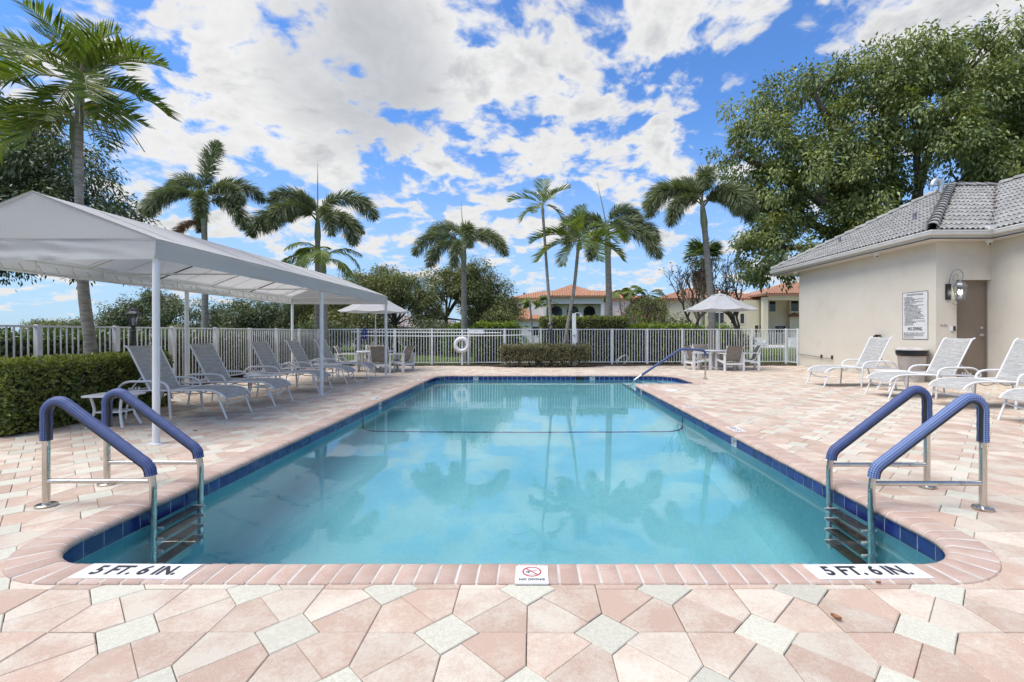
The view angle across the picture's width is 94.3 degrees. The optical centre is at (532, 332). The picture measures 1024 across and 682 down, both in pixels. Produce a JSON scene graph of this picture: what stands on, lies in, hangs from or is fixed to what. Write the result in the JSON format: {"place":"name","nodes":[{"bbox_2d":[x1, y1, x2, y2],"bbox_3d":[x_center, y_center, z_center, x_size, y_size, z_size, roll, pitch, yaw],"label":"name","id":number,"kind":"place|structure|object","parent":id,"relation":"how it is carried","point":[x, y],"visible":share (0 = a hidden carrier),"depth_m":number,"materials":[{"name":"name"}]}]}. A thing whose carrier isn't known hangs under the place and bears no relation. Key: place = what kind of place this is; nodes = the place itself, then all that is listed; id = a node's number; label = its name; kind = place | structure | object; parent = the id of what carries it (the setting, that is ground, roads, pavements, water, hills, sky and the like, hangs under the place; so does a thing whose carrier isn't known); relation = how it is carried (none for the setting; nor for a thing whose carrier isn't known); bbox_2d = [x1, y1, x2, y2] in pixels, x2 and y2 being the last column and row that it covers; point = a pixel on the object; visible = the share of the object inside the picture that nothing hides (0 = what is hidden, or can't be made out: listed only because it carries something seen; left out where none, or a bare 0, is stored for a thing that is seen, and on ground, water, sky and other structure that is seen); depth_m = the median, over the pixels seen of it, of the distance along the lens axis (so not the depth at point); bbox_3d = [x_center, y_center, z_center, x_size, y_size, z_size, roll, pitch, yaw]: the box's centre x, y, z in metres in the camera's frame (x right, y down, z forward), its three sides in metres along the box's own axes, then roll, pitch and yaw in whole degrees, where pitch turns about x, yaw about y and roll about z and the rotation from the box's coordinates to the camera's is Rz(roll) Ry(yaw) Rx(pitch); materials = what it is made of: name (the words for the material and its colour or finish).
{"place":"outdoors","nodes":[
{"label":"outdoors","id":0,"kind":"place"},
{"bbox_2d":[0,91,165,291],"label":"dark tree","id":1,"kind":"object","parent":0,"point":[23,170],"visible":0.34,"depth_m":15.62,"materials":[{"name":"green plant"}]},
{"bbox_2d":[330,315,459,345],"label":"house","id":2,"kind":"structure","parent":0,"point":[406,323],"depth_m":46.47,"materials":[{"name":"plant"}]},
{"bbox_2d":[4,337,796,365],"bbox_3d":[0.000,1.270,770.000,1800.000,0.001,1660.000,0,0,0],"label":"lawn ground","id":3,"kind":"structure","parent":0,"point":[347,350],"depth_m":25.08,"materials":[{"name":"green plant"}]},
{"bbox_2d":[31,316,81,333],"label":"tree","id":4,"kind":"object","parent":3,"relation":"on","point":[75,322],"visible":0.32,"depth_m":130.80,"materials":[{"name":"green plant"}]},
{"bbox_2d":[0,62,156,352],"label":"feather palm","id":5,"kind":"object","parent":3,"relation":"on","point":[38,116],"visible":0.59,"depth_m":7.21,"materials":[{"name":"green plant"}]},
{"bbox_2d":[0,0,184,354],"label":"feather palm","id":6,"kind":"object","parent":3,"relation":"on","point":[85,53],"visible":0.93,"depth_m":7.01,"materials":[{"name":"green plant"}]},
{"bbox_2d":[92,287,215,336],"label":"garden tree","id":7,"kind":"object","parent":3,"relation":"on","point":[116,316],"visible":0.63,"depth_m":30.08,"materials":[{"name":"green plant"}]},
{"bbox_2d":[0,327,313,384],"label":"boundary hedge","id":8,"kind":"object","parent":3,"relation":"on","point":[17,343],"visible":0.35,"depth_m":10.18,"materials":[{"name":"green plant"}]},
{"bbox_2d":[0,324,319,382],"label":"picket fence","id":9,"kind":"object","parent":3,"relation":"on","point":[37,339],"visible":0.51,"depth_m":10.19,"materials":[{"name":"white metal"}]},
{"bbox_2d":[138,139,268,331],"bbox_3d":[-11.144,-2.818,15.843,3.984,8.192,2.847,0,0,0],"label":"foxtail palm","id":10,"kind":"object","parent":3,"relation":"on","point":[231,191],"visible":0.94,"depth_m":15.80,"materials":[{"name":"green plant"}]},
{"bbox_2d":[190,297,294,336],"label":"garden tree","id":11,"kind":"object","parent":3,"relation":"on","point":[244,317],"visible":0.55,"depth_m":32.25,"materials":[{"name":"green plant"}]},
{"bbox_2d":[250,301,330,346],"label":"garden tree","id":12,"kind":"object","parent":3,"relation":"on","point":[286,310],"visible":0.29,"depth_m":32.55,"materials":[{"name":"green plant"}]},
{"bbox_2d":[241,165,381,361],"bbox_3d":[-8.199,-2.580,17.649,4.789,7.700,3.335,0,0,0],"label":"foxtail palm","id":13,"kind":"object","parent":3,"relation":"on","point":[292,208],"visible":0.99,"depth_m":17.34,"materials":[{"name":"green plant"}]},
{"bbox_2d":[284,273,351,351],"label":"garden tree","id":14,"kind":"object","parent":3,"relation":"on","point":[308,311],"visible":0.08,"depth_m":30.98,"materials":[{"name":"green plant"}]},
{"bbox_2d":[297,316,355,352],"bbox_3d":[-12.678,0.104,28.920,3.825,2.733,2.631,0,0,0],"label":"garden shrub","id":15,"kind":"object","parent":3,"relation":"on","point":[309,325],"visible":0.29,"depth_m":28.75,"materials":[{"name":"green plant"}]},
{"bbox_2d":[309,268,408,350],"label":"garden tree","id":16,"kind":"object","parent":3,"relation":"on","point":[358,319],"visible":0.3,"depth_m":29.95,"materials":[{"name":"green plant"}]},
{"bbox_2d":[347,315,404,350],"bbox_3d":[-9.493,0.170,29.944,4.441,2.601,2.575,0,0,0],"label":"garden shrub","id":17,"kind":"object","parent":3,"relation":"on","point":[388,337],"visible":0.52,"depth_m":29.71,"materials":[{"name":"green plant"}]},
{"bbox_2d":[356,263,441,351],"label":"garden tree","id":18,"kind":"object","parent":3,"relation":"on","point":[393,283],"visible":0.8,"depth_m":30.29,"materials":[{"name":"green plant"}]},
{"bbox_2d":[397,314,454,341],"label":"garden shrub","id":19,"kind":"object","parent":3,"relation":"on","point":[440,324],"visible":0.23,"depth_m":29.73,"materials":[{"name":"green plant"}]},
{"bbox_2d":[400,326,476,355],"bbox_3d":[-4.800,0.488,26.773,5.082,1.777,2.217,0,0,0],"label":"dark hedge","id":20,"kind":"object","parent":3,"relation":"on","point":[422,345],"visible":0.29,"depth_m":26.10,"materials":[{"name":"green plant"}]},
{"bbox_2d":[406,261,487,328],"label":"garden tree","id":21,"kind":"object","parent":3,"relation":"on","point":[449,273],"visible":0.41,"depth_m":32.23,"materials":[{"name":"green plant"}]},
{"bbox_2d":[439,320,472,356],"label":"garden shrub","id":22,"kind":"object","parent":3,"relation":"on","point":[454,335],"visible":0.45,"depth_m":24.77,"materials":[{"name":"green plant"}]},
{"bbox_2d":[410,206,509,361],"bbox_3d":[-3.011,-2.153,19.463,4.305,6.847,3.105,0,0,0],"label":"foxtail palm","id":23,"kind":"object","parent":3,"relation":"on","point":[469,233],"visible":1,"depth_m":19.71,"materials":[{"name":"green plant"}]},
{"bbox_2d":[447,255,526,323],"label":"garden tree","id":24,"kind":"object","parent":3,"relation":"on","point":[489,291],"visible":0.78,"depth_m":32.28,"materials":[{"name":"green plant"}]},
{"bbox_2d":[459,292,520,327],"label":"garden tree","id":25,"kind":"object","parent":3,"relation":"on","point":[475,319],"visible":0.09,"depth_m":35.35,"materials":[{"name":"green plant"}]},
{"bbox_2d":[189,363,794,384],"bbox_3d":[0.874,1.199,13.100,17.287,0.106,9.639,0,0,0],"label":"mulch bed","id":26,"kind":"object","parent":3,"relation":"on","point":[767,364],"visible":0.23,"depth_m":16.80,"materials":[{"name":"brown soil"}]},
{"bbox_2d":[281,242,362,365],"bbox_3d":[-7.468,-0.939,16.404,2.871,4.427,2.287,0,0,0],"label":"feather palm","id":27,"kind":"object","parent":26,"relation":"on","point":[300,256],"visible":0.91,"depth_m":16.17,"materials":[{"name":"green plant"}]},
{"bbox_2d":[461,329,462,364],"bbox_3d":[-2.500,0.555,16.808,0.060,1.350,0.175,0,0,0],"label":"buoy post","id":28,"kind":"object","parent":26,"relation":"on","point":[461,348],"visible":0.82,"depth_m":16.84,"materials":[{"name":"white metal"}]},
{"bbox_2d":[351,331,501,332],"bbox_3d":[-3.775,-0.005,16.840,5.350,0.062,0.032,0,0,0],"label":"rescue pole","id":29,"kind":"object","parent":28,"relation":"attached to","point":[433,332],"visible":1,"depth_m":16.83,"materials":[{"name":"white metal"}]},
{"bbox_2d":[354,335,522,346],"bbox_3d":[-3.309,0.303,16.800,6.019,0.459,0.032,0,0,0],"label":"rescue pole","id":30,"kind":"object","parent":28,"relation":"attached to","point":[440,336],"visible":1,"depth_m":16.79,"materials":[{"name":"white metal"}]},
{"bbox_2d":[453,336,470,352],"bbox_3d":[-2.500,0.430,16.780,0.627,0.617,0.146,0,0,0],"label":"ring buoy","id":31,"kind":"object","parent":28,"relation":"hanging from","point":[458,349],"visible":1,"depth_m":16.73,"materials":[{"name":"white plastic"}]},
{"bbox_2d":[498,341,574,366],"bbox_3d":[0.128,0.741,16.312,2.657,0.949,0.986,0,0,0],"label":"hedge","id":32,"kind":"object","parent":26,"relation":"on","point":[528,353],"visible":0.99,"depth_m":16.07,"materials":[{"name":"green plant"}]},
{"bbox_2d":[506,178,571,348],"bbox_3d":[0.213,-2.179,16.367,2.396,6.899,1.711,0,0,0],"label":"feather palm","id":33,"kind":"object","parent":26,"relation":"on","point":[543,196],"visible":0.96,"depth_m":16.52,"materials":[{"name":"green plant"}]},
{"bbox_2d":[568,342,592,365],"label":"hedge","id":34,"kind":"object","parent":26,"relation":"on","point":[581,353],"visible":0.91,"depth_m":16.11,"materials":[{"name":"green plant"}]},
{"bbox_2d":[785,328,798,365],"bbox_3d":[9.480,0.559,17.310,0.068,1.402,0.769,0,0,-3],"label":"picket fence","id":35,"kind":"object","parent":26,"relation":"on","point":[787,346],"visible":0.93,"depth_m":17.35,"materials":[{"name":"white metal"}]},
{"bbox_2d":[471,320,521,363],"bbox_3d":[-1.420,0.404,18.764,2.098,1.877,1.333,0,0,0],"label":"tall hedge","id":36,"kind":"object","parent":3,"relation":"on","point":[511,324],"visible":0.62,"depth_m":18.38,"materials":[{"name":"green plant"}]},
{"bbox_2d":[515,297,542,343],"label":"garden palm","id":37,"kind":"object","parent":3,"relation":"on","point":[526,301],"visible":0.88,"depth_m":49.95,"materials":[{"name":"green plant"}]},
{"bbox_2d":[319,328,784,364],"bbox_3d":[0.955,0.559,17.320,17.097,1.402,0.068,0,0,-3],"label":"picket fence","id":38,"kind":"object","parent":3,"relation":"on","point":[646,343],"visible":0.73,"depth_m":17.38,"materials":[{"name":"white metal"}]},
{"bbox_2d":[528,203,628,365],"bbox_3d":[1.620,-1.659,16.475,3.720,5.882,2.581,0,0,0],"label":"feather palm","id":39,"kind":"object","parent":3,"relation":"on","point":[578,229],"visible":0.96,"depth_m":16.46,"materials":[{"name":"green plant"}]},
{"bbox_2d":[538,314,628,363],"bbox_3d":[2.015,0.296,19.054,3.713,2.084,1.197,0,0,0],"label":"tall hedge","id":40,"kind":"object","parent":3,"relation":"on","point":[594,322],"visible":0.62,"depth_m":18.69,"materials":[{"name":"green plant"}]},
{"bbox_2d":[556,183,666,319],"bbox_3d":[3.279,-2.530,19.768,4.663,7.609,2.889,0,0,0],"label":"foxtail palm","id":41,"kind":"object","parent":3,"relation":"on","point":[642,227],"visible":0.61,"depth_m":19.88,"materials":[{"name":"green plant"}]},
{"bbox_2d":[602,289,636,314],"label":"garden palm","id":42,"kind":"object","parent":3,"relation":"on","point":[616,293],"visible":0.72,"depth_m":43.94,"materials":[{"name":"green plant"}]},
{"bbox_2d":[621,285,646,305],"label":"garden palm","id":43,"kind":"object","parent":3,"relation":"on","point":[628,296],"visible":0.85,"depth_m":43.40,"materials":[{"name":"green plant"}]},
{"bbox_2d":[615,298,678,332],"bbox_3d":[6.194,-0.325,27.265,2.536,3.400,4.076,0,0,-29],"label":"shrub","id":44,"kind":"object","parent":3,"relation":"on","point":[648,318],"visible":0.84,"depth_m":26.85,"materials":[{"name":"plant"}]},
{"bbox_2d":[632,289,665,303],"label":"garden palm","id":45,"kind":"object","parent":3,"relation":"on","point":[655,293],"visible":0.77,"depth_m":43.63,"materials":[{"name":"green plant"}]},
{"bbox_2d":[629,294,672,324],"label":"garden tree","id":46,"kind":"object","parent":3,"relation":"on","point":[645,302],"visible":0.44,"depth_m":42.46,"materials":[{"name":"green plant"}]},
{"bbox_2d":[625,321,696,363],"bbox_3d":[5.038,0.439,18.700,2.885,1.822,1.423,0,0,0],"label":"tall hedge","id":47,"kind":"object","parent":3,"relation":"on","point":[653,325],"visible":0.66,"depth_m":18.28,"materials":[{"name":"green plant"}]},
{"bbox_2d":[659,255,732,343],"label":"bare tree","id":48,"kind":"object","parent":3,"relation":"on","point":[698,289],"visible":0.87,"depth_m":22.21,"materials":[{"name":"brown plant"}]},
{"bbox_2d":[688,321,708,346],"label":"garden shrub","id":49,"kind":"object","parent":3,"relation":"on","point":[702,332],"visible":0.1,"depth_m":26.70,"materials":[{"name":"green plant"}]},
{"bbox_2d":[638,162,761,360],"bbox_3d":[7.021,-2.952,20.017,4.944,8.451,4.122,0,0,26],"label":"foxtail palm","id":50,"kind":"object","parent":3,"relation":"on","point":[735,200],"visible":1,"depth_m":19.70,"materials":[{"name":"green plant"}]},
{"bbox_2d":[681,236,726,342],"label":"fan palm","id":51,"kind":"object","parent":3,"relation":"on","point":[696,246],"visible":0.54,"depth_m":37.64,"materials":[{"name":"green plant"}]},
{"bbox_2d":[701,319,738,349],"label":"garden shrub","id":52,"kind":"object","parent":3,"relation":"on","point":[728,331],"visible":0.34,"depth_m":27.77,"materials":[{"name":"green plant"}]},
{"bbox_2d":[698,252,745,351],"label":"bare tree","id":53,"kind":"object","parent":3,"relation":"on","point":[732,316],"visible":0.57,"depth_m":23.27,"materials":[{"name":"brown plant"}]},
{"bbox_2d":[722,322,760,350],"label":"garden shrub","id":54,"kind":"object","parent":3,"relation":"on","point":[746,340],"visible":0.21,"depth_m":28.72,"materials":[{"name":"green plant"}]},
{"bbox_2d":[741,333,795,348],"bbox_3d":[20.950,0.645,37.000,12.100,1.250,0.040,0,0,0],"label":"garden fence","id":55,"kind":"object","parent":3,"relation":"on","point":[777,347],"visible":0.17,"depth_m":36.99,"materials":[{"name":"white metal"}]},
{"bbox_2d":[700,0,1023,295],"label":"fig tree","id":56,"kind":"object","parent":3,"relation":"on","point":[984,142],"visible":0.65,"depth_m":20.83,"materials":[{"name":"green plant"}]},
{"bbox_2d":[0,366,1023,681],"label":"pool deck","id":57,"kind":"structure","parent":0,"point":[664,632],"depth_m":2.05,"materials":[{"name":"concrete"}]},
{"bbox_2d":[0,405,164,436],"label":"mulch bed","id":58,"kind":"object","parent":57,"relation":"on","point":[79,422],"depth_m":6.19,"materials":[{"name":"brown soil"}]},
{"bbox_2d":[0,349,173,435],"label":"clipped hedge","id":59,"kind":"object","parent":58,"relation":"on","point":[30,386],"visible":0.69,"depth_m":5.93,"materials":[{"name":"green plant"}]},
{"bbox_2d":[81,392,145,428],"bbox_3d":[-5.270,0.979,5.980,0.510,0.414,0.400,0,0,-7],"label":"side table","id":60,"kind":"object","parent":57,"relation":"on","point":[120,410],"visible":0.56,"depth_m":5.87,"materials":[{"name":"white plastic"}]},
{"bbox_2d":[34,388,203,525],"bbox_3d":[-2.942,1.316,3.450,0.834,1.767,0.579,0,0,0],"label":"pool ladder","id":61,"kind":"object","parent":57,"relation":"attached to","point":[117,442],"visible":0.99,"depth_m":3.21,"materials":[{"name":"metal"}]},
{"bbox_2d":[125,306,141,345],"bbox_3d":[-7.200,0.375,8.560,0.217,1.710,0.250,0,0,0],"label":"garden lamp","id":62,"kind":"object","parent":57,"relation":"on","point":[131,312],"visible":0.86,"depth_m":8.53,"materials":[{"name":"black metal"}]},
{"bbox_2d":[117,345,252,418],"bbox_3d":[-4.914,0.677,6.760,1.513,1.016,0.655,0,0,0],"label":"sling lounger","id":63,"kind":"object","parent":57,"relation":"on","point":[141,356],"visible":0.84,"depth_m":6.70,"materials":[{"name":"fabric"}]},
{"bbox_2d":[0,191,388,444],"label":"canopy tent","id":64,"kind":"object","parent":57,"relation":"on","point":[40,234],"visible":0.99,"depth_m":6.10,"materials":[{"name":"fabric"}]},
{"bbox_2d":[180,343,293,406],"bbox_3d":[-4.854,0.677,7.853,1.513,1.016,0.655,0,0,-1],"label":"sling lounger","id":65,"kind":"object","parent":57,"relation":"on","point":[211,364],"visible":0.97,"depth_m":7.81,"materials":[{"name":"fabric"}]},
{"bbox_2d":[243,374,281,397],"bbox_3d":[-4.920,0.979,8.660,0.510,0.414,0.400,0,0,-2],"label":"side table","id":66,"kind":"object","parent":57,"relation":"on","point":[258,386],"visible":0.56,"depth_m":8.54,"materials":[{"name":"white plastic"}]},
{"bbox_2d":[243,341,332,392],"bbox_3d":[-4.914,0.677,9.595,1.513,1.016,0.655,0,0,1],"label":"sling lounger","id":67,"kind":"object","parent":57,"relation":"on","point":[270,364],"visible":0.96,"depth_m":9.57,"materials":[{"name":"fabric"}]},
{"bbox_2d":[281,340,356,384],"bbox_3d":[-4.894,0.677,10.909,1.513,1.016,0.655,0,0,-1],"label":"sling lounger","id":68,"kind":"object","parent":57,"relation":"on","point":[299,354],"visible":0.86,"depth_m":10.88,"materials":[{"name":"fabric"}]},
{"bbox_2d":[310,339,376,378],"bbox_3d":[-4.884,0.677,12.300,1.513,1.016,0.655,0,0,0],"label":"sling lounger","id":69,"kind":"object","parent":57,"relation":"on","point":[328,356],"visible":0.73,"depth_m":12.30,"materials":[{"name":"fabric"}]},
{"bbox_2d":[333,346,360,371],"bbox_3d":[-5.599,0.791,14.346,0.709,0.778,0.680,0,0,-12],"label":"sling dining chair","id":70,"kind":"object","parent":57,"relation":"on","point":[357,357],"visible":0.85,"depth_m":14.14,"materials":[{"name":"white plastic"}]},
{"bbox_2d":[360,345,384,369],"bbox_3d":[-5.153,0.791,15.369,0.680,0.778,0.709,0,0,-10],"label":"sling dining chair","id":71,"kind":"object","parent":57,"relation":"on","point":[365,359],"visible":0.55,"depth_m":15.52,"materials":[{"name":"white plastic"}]},
{"bbox_2d":[338,300,410,370],"bbox_3d":[-4.830,-0.026,14.600,2.040,2.392,2.040,0,0,-9],"label":"patio umbrella","id":72,"kind":"object","parent":57,"relation":"on","point":[375,309],"visible":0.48,"depth_m":14.13,"materials":[{"name":"fabric"}]},
{"bbox_2d":[367,346,395,372],"bbox_3d":[-4.459,0.791,14.061,0.680,0.778,0.709,0,0,-2],"label":"sling dining chair","id":73,"kind":"object","parent":57,"relation":"on","point":[376,354],"visible":0.94,"depth_m":13.84,"materials":[{"name":"grey fabric"}]},
{"bbox_2d":[387,346,415,371],"bbox_3d":[-4.001,0.791,14.445,0.709,0.778,0.680,0,0,15],"label":"sling dining chair","id":74,"kind":"object","parent":57,"relation":"on","point":[407,354],"visible":0.98,"depth_m":14.44,"materials":[{"name":"white plastic"}]},
{"bbox_2d":[2,374,1001,586],"bbox_3d":[0.607,1.198,7.775,6.886,0.058,11.110,0,0,0],"label":"pool coping","id":75,"kind":"object","parent":57,"relation":"on","point":[967,559],"visible":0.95,"depth_m":2.38,"materials":[{"name":"brick"}]},
{"bbox_2d":[67,563,201,579],"bbox_3d":[-1.940,1.170,2.325,0.554,0.009,0.138,0,0,1],"label":"depth marker","id":76,"kind":"object","parent":75,"relation":"on","point":[135,571],"visible":1,"depth_m":2.32,"materials":[{"name":"grey tile"}]},
{"bbox_2d":[515,566,548,584],"bbox_3d":[-0.003,1.170,2.293,0.158,0.009,0.166,0,0,0],"label":"no diving tile","id":77,"kind":"object","parent":75,"relation":"on","point":[531,575],"visible":1,"depth_m":2.28,"materials":[{"name":"white tile"}]},
{"bbox_2d":[803,564,934,579],"bbox_3d":[1.635,1.170,2.322,0.554,0.009,0.138,0,0,-1],"label":"depth marker","id":78,"kind":"object","parent":75,"relation":"on","point":[860,571],"visible":1,"depth_m":2.31,"materials":[{"name":"grey tile"}]},
{"bbox_2d":[63,377,944,562],"bbox_3d":[0.617,2.094,7.800,6.526,1.788,10.780,0,0,0],"label":"pool basin","id":79,"kind":"object","parent":57,"relation":"in","point":[80,549],"visible":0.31,"depth_m":4.01,"materials":[{"name":"paint"}]},
{"bbox_2d":[71,380,938,563],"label":"pool water","id":80,"kind":"structure","parent":79,"relation":"in","point":[531,472],"depth_m":3.71,"materials":[{"name":"blue liquid"}]},
{"bbox_2d":[572,312,581,365],"bbox_3d":[1.550,0.268,16.439,0.363,1.924,0.146,0,0,0],"label":"outdoor shower","id":81,"kind":"object","parent":57,"relation":"on","point":[574,328],"visible":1,"depth_m":16.39,"materials":[{"name":"white plastic"}]},
{"bbox_2d":[632,348,707,383],"bbox_3d":[3.432,1.038,12.020,2.023,1.296,0.126,0,0,0],"label":"step handrail","id":82,"kind":"object","parent":57,"relation":"on","point":[671,355],"visible":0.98,"depth_m":12.00,"materials":[{"name":"metal"}]},
{"bbox_2d":[682,345,711,369],"bbox_3d":[5.241,0.791,15.147,0.709,0.778,0.680,0,0,-8],"label":"sling dining chair","id":83,"kind":"object","parent":57,"relation":"on","point":[690,355],"visible":0.88,"depth_m":15.08,"materials":[{"name":"white plastic"}]},
{"bbox_2d":[691,344,711,367],"bbox_3d":[5.799,0.791,16.069,0.680,0.778,0.709,0,0,-2],"label":"sling dining chair","id":84,"kind":"object","parent":57,"relation":"on","point":[701,346],"visible":0.43,"depth_m":16.31,"materials":[{"name":"white plastic"}]},
{"bbox_2d":[704,349,726,369],"bbox_3d":[6.030,0.873,15.300,1.146,0.617,1.146,0,0,0],"label":"round patio table","id":85,"kind":"object","parent":57,"relation":"on","point":[719,351],"visible":0.56,"depth_m":15.40,"materials":[{"name":"white plastic"}]},
{"bbox_2d":[684,291,757,368],"bbox_3d":[6.030,-0.083,15.300,2.125,2.505,2.125,0,0,-34],"label":"patio umbrella","id":86,"kind":"object","parent":57,"relation":"on","point":[719,302],"visible":0.94,"depth_m":14.92,"materials":[{"name":"fabric"}]},
{"bbox_2d":[714,346,745,370],"bbox_3d":[6.122,0.791,14.701,0.680,0.778,0.709,0,0,-6],"label":"sling dining chair","id":87,"kind":"object","parent":57,"relation":"on","point":[734,353],"visible":1,"depth_m":14.49,"materials":[{"name":"white plastic"}]},
{"bbox_2d":[735,345,761,369],"bbox_3d":[6.879,0.791,15.115,0.708,0.778,0.680,0,0,14],"label":"sling dining chair","id":88,"kind":"object","parent":57,"relation":"on","point":[755,355],"visible":0.84,"depth_m":14.87,"materials":[{"name":"white plastic"}]},
{"bbox_2d":[806,336,897,386],"bbox_3d":[7.083,0.637,10.566,1.634,1.098,0.707,0,0,-1],"label":"sling lounger","id":89,"kind":"object","parent":57,"relation":"on","point":[872,352],"visible":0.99,"depth_m":10.54,"materials":[{"name":"fabric"}]},
{"bbox_2d":[770,174,1023,385],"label":"pool house","id":90,"kind":"structure","parent":57,"relation":"on","point":[852,288],"depth_m":12.19,"materials":[{"name":"beige paint"}]},
{"bbox_2d":[902,291,927,338],"bbox_3d":[9.494,-0.420,11.780,0.008,1.176,0.786,0,0,0],"label":"pool rules sign","id":91,"kind":"object","parent":90,"relation":"attached to","point":[914,315],"visible":1,"depth_m":11.76,"materials":[{"name":"grey"}]},
{"bbox_2d":[945,269,967,304],"bbox_3d":[9.887,-1.058,11.016,0.344,0.830,0.309,0,0,0],"label":"wall lantern","id":92,"kind":"object","parent":90,"relation":"attached to","point":[960,283],"depth_m":11.03,"materials":[{"name":"black metal"}]},
{"bbox_2d":[957,282,984,377],"bbox_3d":[10.385,-0.060,11.268,0.730,2.280,0.104,0,0,0],"label":"door","id":93,"kind":"structure","parent":90,"relation":"in","point":[971,311],"depth_m":11.27,"materials":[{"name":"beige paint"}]},
{"bbox_2d":[826,385,994,529],"bbox_3d":[2.642,1.302,3.395,0.854,1.795,0.569,0,0,0],"label":"pool ladder","id":94,"kind":"object","parent":57,"relation":"attached to","point":[928,426],"visible":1,"depth_m":3.16,"materials":[{"name":"metal"}]},
{"bbox_2d":[894,347,929,382],"bbox_3d":[9.130,0.767,11.420,0.690,0.826,0.690,0,0,-44],"label":"trash bin","id":95,"kind":"object","parent":57,"relation":"on","point":[907,357],"visible":0.94,"depth_m":11.21,"materials":[{"name":"plastic"}]},
{"bbox_2d":[864,337,981,398],"bbox_3d":[7.163,0.637,8.754,1.634,1.098,0.707,0,0,1],"label":"sling lounger","id":96,"kind":"object","parent":57,"relation":"on","point":[949,355],"visible":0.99,"depth_m":8.72,"materials":[{"name":"fabric"}]},
{"bbox_2d":[928,338,1023,409],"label":"sling lounger","id":97,"kind":"object","parent":57,"relation":"on","point":[1011,370],"visible":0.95,"depth_m":7.69,"materials":[{"name":"fabric"}]},
{"bbox_2d":[997,388,1023,419],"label":"sling lounger","id":98,"kind":"object","parent":57,"relation":"on","point":[1016,394],"visible":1,"depth_m":6.31,"materials":[{"name":"fabric"}]},
{"bbox_2d":[0,0,1023,332],"label":"sky","id":99,"kind":"structure","parent":0,"point":[427,110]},
{"bbox_2d":[509,284,646,342],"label":"white house","id":100,"kind":"structure","parent":0,"point":[587,302],"depth_m":58.63,"materials":[{"name":"paint"}]},
{"bbox_2d":[658,282,798,343],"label":"cream house","id":101,"kind":"structure","parent":0,"point":[777,307],"depth_m":50.20,"materials":[{"name":"paint"}]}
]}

